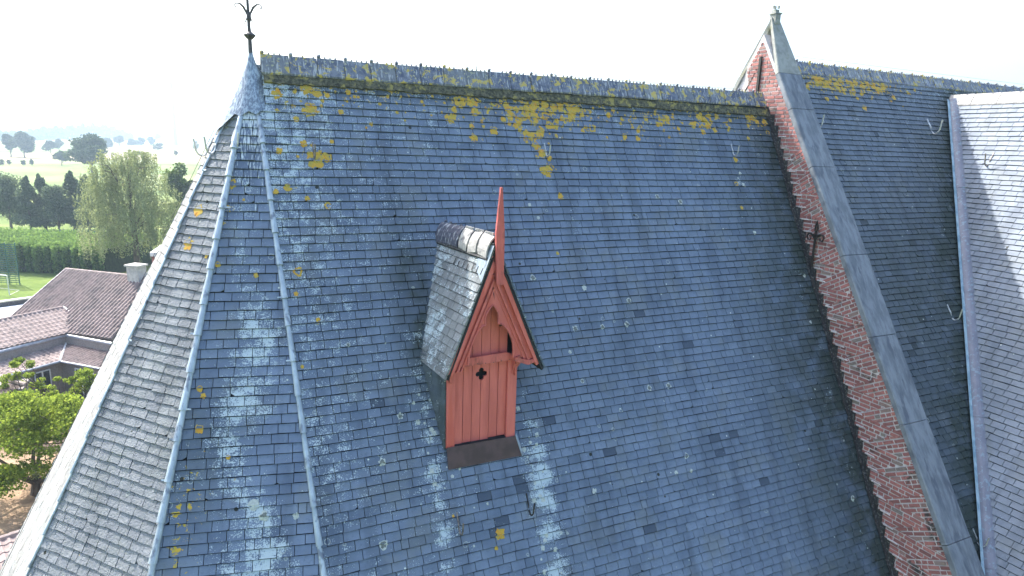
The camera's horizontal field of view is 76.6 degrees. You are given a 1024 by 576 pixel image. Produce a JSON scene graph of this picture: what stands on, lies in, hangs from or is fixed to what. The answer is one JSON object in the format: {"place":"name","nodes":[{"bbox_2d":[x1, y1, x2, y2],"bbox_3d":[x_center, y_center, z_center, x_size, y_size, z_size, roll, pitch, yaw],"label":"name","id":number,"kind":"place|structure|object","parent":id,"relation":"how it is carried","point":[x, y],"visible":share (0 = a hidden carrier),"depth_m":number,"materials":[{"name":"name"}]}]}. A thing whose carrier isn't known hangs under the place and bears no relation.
{"place":"outdoors","nodes":[
{"label":"outdoors","id":0,"kind":"place"},
{"bbox_2d":[0,278,51,301],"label":"lawn","id":1,"kind":"structure","parent":0,"point":[28,287],"depth_m":70.74,"materials":[{"name":"green plant"}]},
{"bbox_2d":[0,274,18,294],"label":"football goal","id":2,"kind":"object","parent":1,"relation":"on","point":[8,285],"visible":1,"depth_m":67.38,"materials":[{"name":"white metal"}]},
{"bbox_2d":[0,242,20,284],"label":"ball net","id":3,"kind":"object","parent":1,"relation":"on","point":[6,262],"visible":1,"depth_m":71.62,"materials":[{"name":"green paint"}]},
{"bbox_2d":[0,416,65,535],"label":"bare ground","id":4,"kind":"structure","parent":0,"point":[15,509],"depth_m":30.06,"materials":[{"name":"soil"}]},
{"bbox_2d":[0,375,34,422],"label":"annexe","id":5,"kind":"structure","parent":4,"relation":"on","point":[16,384],"depth_m":36.74,"materials":[{"name":"tile"}]},
{"bbox_2d":[0,356,58,396],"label":"garden shrub","id":6,"kind":"object","parent":4,"relation":"on","point":[39,384],"visible":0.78,"depth_m":36.92,"materials":[{"name":"green plant"}]},
{"bbox_2d":[29,463,49,482],"bbox_3d":[-22.035,8.988,31.738,2.389,1.408,1.788,-4,14,-25],"label":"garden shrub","id":7,"kind":"object","parent":4,"relation":"on","point":[35,475],"visible":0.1,"depth_m":30.75,"materials":[{"name":"green plant"}]},
{"bbox_2d":[0,388,84,498],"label":"garden tree","id":8,"kind":"object","parent":4,"relation":"on","point":[24,412],"visible":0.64,"depth_m":29.26,"materials":[{"name":"green plant"}]},
{"bbox_2d":[43,367,96,400],"bbox_3d":[-24.530,6.485,36.794,2.936,3.962,3.008,10,15,32],"label":"garden shrub","id":9,"kind":"object","parent":4,"relation":"on","point":[84,374],"visible":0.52,"depth_m":36.51,"materials":[{"name":"green plant"}]},
{"bbox_2d":[0,146,74,150],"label":"field","id":10,"kind":"structure","parent":0,"point":[38,148],"depth_m":567.63,"materials":[{"name":"plant"}]},
{"bbox_2d":[53,138,63,148],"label":"tree","id":11,"kind":"object","parent":10,"relation":"on","point":[59,141],"visible":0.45,"depth_m":527.28,"materials":[{"name":"green plant"}]},
{"bbox_2d":[2,225,167,248],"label":"lawn","id":12,"kind":"structure","parent":0,"point":[62,227],"depth_m":114.35,"materials":[{"name":"green plant"}]},
{"bbox_2d":[0,171,22,228],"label":"tree","id":13,"kind":"object","parent":12,"relation":"on","point":[9,186],"visible":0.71,"depth_m":107.46,"materials":[{"name":"green plant"}]},
{"bbox_2d":[7,175,53,228],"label":"tree","id":14,"kind":"object","parent":12,"relation":"on","point":[26,194],"visible":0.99,"depth_m":106.89,"materials":[{"name":"green plant"}]},
{"bbox_2d":[30,173,64,228],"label":"tree","id":15,"kind":"object","parent":12,"relation":"on","point":[39,182],"visible":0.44,"depth_m":108.84,"materials":[{"name":"green plant"}]},
{"bbox_2d":[38,184,73,229],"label":"tree","id":16,"kind":"object","parent":12,"relation":"on","point":[54,203],"visible":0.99,"depth_m":107.71,"materials":[{"name":"green plant"}]},
{"bbox_2d":[21,228,99,233],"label":"fence","id":17,"kind":"object","parent":12,"relation":"on","point":[61,230],"visible":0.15,"depth_m":107.07,"materials":[{"name":"green paint"}]},
{"bbox_2d":[53,170,82,229],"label":"tree","id":18,"kind":"object","parent":12,"relation":"on","point":[70,183],"visible":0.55,"depth_m":109.84,"materials":[{"name":"green plant"}]},
{"bbox_2d":[69,174,103,229],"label":"tree","id":19,"kind":"object","parent":12,"relation":"on","point":[74,222],"visible":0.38,"depth_m":108.83,"materials":[{"name":"green plant"}]},
{"bbox_2d":[90,182,109,227],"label":"tree","id":20,"kind":"object","parent":12,"relation":"on","point":[97,206],"visible":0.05,"depth_m":111.34,"materials":[{"name":"green plant"}]},
{"bbox_2d":[161,162,192,215],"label":"broadleaf tree","id":21,"kind":"object","parent":12,"relation":"on","point":[177,180],"visible":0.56,"depth_m":103.32,"materials":[{"name":"green plant"}]},
{"bbox_2d":[0,165,198,190],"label":"field","id":22,"kind":"structure","parent":0,"point":[52,175],"depth_m":270.57,"materials":[{"name":"plant"}]},
{"bbox_2d":[52,150,69,165],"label":"tree","id":23,"kind":"object","parent":22,"relation":"on","point":[58,156],"visible":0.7,"depth_m":314.65,"materials":[{"name":"green plant"}]},
{"bbox_2d":[61,132,108,175],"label":"broadleaf tree","id":24,"kind":"object","parent":22,"relation":"on","point":[88,145],"visible":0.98,"depth_m":244.78,"materials":[{"name":"green plant"}]},
{"bbox_2d":[0,153,204,163],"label":"field","id":25,"kind":"structure","parent":0,"point":[37,158],"depth_m":409.89,"materials":[{"name":"plant"}]},
{"bbox_2d":[1,133,16,156],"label":"tree","id":26,"kind":"object","parent":25,"relation":"on","point":[5,138],"visible":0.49,"depth_m":392.50,"materials":[{"name":"green plant"}]},
{"bbox_2d":[8,130,35,157],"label":"tree","id":27,"kind":"object","parent":25,"relation":"on","point":[23,141],"visible":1,"depth_m":386.25,"materials":[{"name":"green plant"}]},
{"bbox_2d":[41,140,58,154],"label":"tree","id":28,"kind":"object","parent":25,"relation":"on","point":[48,145],"visible":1,"depth_m":444.37,"materials":[{"name":"green plant"}]},
{"bbox_2d":[0,140,209,144],"bbox_3d":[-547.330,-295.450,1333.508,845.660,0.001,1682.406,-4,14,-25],"label":"field","id":29,"kind":"structure","parent":0,"point":[126,142],"depth_m":1123.19,"materials":[{"name":"plant"}]},
{"bbox_2d":[0,130,43,140],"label":"wood","id":30,"kind":"object","parent":29,"relation":"on","point":[38,136],"visible":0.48,"depth_m":951.94,"materials":[{"name":"green plant"}]},
{"bbox_2d":[27,122,133,139],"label":"wood","id":31,"kind":"object","parent":29,"relation":"on","point":[55,132],"visible":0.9,"depth_m":1152.89,"materials":[{"name":"green plant"}]},
{"bbox_2d":[0,130,211,400],"bbox_3d":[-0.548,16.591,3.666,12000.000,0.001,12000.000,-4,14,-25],"label":"ground","id":32,"kind":"structure","parent":0,"point":[5,223],"depth_m":334.50,"materials":[{"name":"green plant"}]},
{"bbox_2d":[0,530,18,569],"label":"garden shed","id":33,"kind":"structure","parent":32,"relation":"on","point":[7,541],"depth_m":22.64,"materials":[{"name":"tile"}]},
{"bbox_2d":[0,296,31,317],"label":"flat roofed building","id":34,"kind":"structure","parent":32,"relation":"on","point":[8,307],"depth_m":49.84,"materials":[{"name":"grey brick"}]},
{"bbox_2d":[0,263,147,399],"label":"tiled house","id":35,"kind":"structure","parent":32,"relation":"on","point":[65,323],"depth_m":43.89,"materials":[{"name":"tile"}]},
{"bbox_2d":[34,369,51,396],"bbox_3d":[-29.666,6.122,41.047,0.080,1.835,0.970,7,14,23],"label":"window","id":36,"kind":"structure","parent":35,"relation":"in","point":[45,373],"depth_m":41.11,"materials":[{"name":"clear glass"}]},
{"bbox_2d":[74,368,93,397],"bbox_3d":[-27.303,6.144,41.532,1.605,1.935,0.080,6,13,18],"label":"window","id":37,"kind":"structure","parent":35,"relation":"in","point":[84,393],"depth_m":41.70,"materials":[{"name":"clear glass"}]},
{"bbox_2d":[0,226,152,273],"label":"hedge","id":38,"kind":"object","parent":32,"relation":"on","point":[54,251],"visible":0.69,"depth_m":78.27,"materials":[{"name":"green plant"}]},
{"bbox_2d":[72,149,182,263],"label":"weeping tree","id":39,"kind":"object","parent":32,"relation":"on","point":[125,183],"visible":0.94,"depth_m":75.19,"materials":[{"name":"green plant"}]},
{"bbox_2d":[145,55,197,144],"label":"wind turbine","id":40,"kind":"object","parent":32,"relation":"on","point":[175,138],"visible":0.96,"depth_m":989.91,"materials":[{"name":"white metal"}]},
{"bbox_2d":[0,0,1023,575],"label":"church","id":41,"kind":"structure","parent":32,"relation":"on","point":[764,316],"depth_m":11.05,"materials":[{"name":"stone"}]},
{"bbox_2d":[106,145,205,153],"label":"field","id":42,"kind":"structure","parent":0,"point":[165,149],"depth_m":682.32,"materials":[{"name":"plant"}]},
{"bbox_2d":[104,137,113,147],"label":"tree","id":43,"kind":"object","parent":42,"relation":"on","point":[109,143],"visible":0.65,"depth_m":647.22,"materials":[{"name":"green plant"}]},
{"bbox_2d":[113,136,124,145],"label":"tree","id":44,"kind":"object","parent":42,"relation":"on","point":[118,139],"visible":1,"depth_m":731.07,"materials":[{"name":"green plant"}]},
{"bbox_2d":[127,138,137,145],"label":"tree","id":45,"kind":"object","parent":42,"relation":"on","point":[131,142],"visible":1,"depth_m":772.90,"materials":[{"name":"green plant"}]},
{"bbox_2d":[136,137,145,144],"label":"tree","id":46,"kind":"object","parent":42,"relation":"on","point":[141,141],"visible":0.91,"depth_m":810.59,"materials":[{"name":"green plant"}]},
{"bbox_2d":[146,136,155,144],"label":"tree","id":47,"kind":"object","parent":42,"relation":"on","point":[151,141],"visible":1,"depth_m":857.21,"materials":[{"name":"green plant"}]},
{"bbox_2d":[152,143,163,149],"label":"bush","id":48,"kind":"object","parent":42,"relation":"on","point":[158,145],"visible":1,"depth_m":638.04,"materials":[{"name":"green plant"}]},
{"bbox_2d":[150,244,161,262],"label":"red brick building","id":49,"kind":"structure","parent":0,"point":[152,252],"depth_m":56.74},
{"bbox_2d":[0,0,1023,136],"label":"sky","id":50,"kind":"structure","parent":0,"point":[63,63],"materials":[{"name":"white"}]}
]}

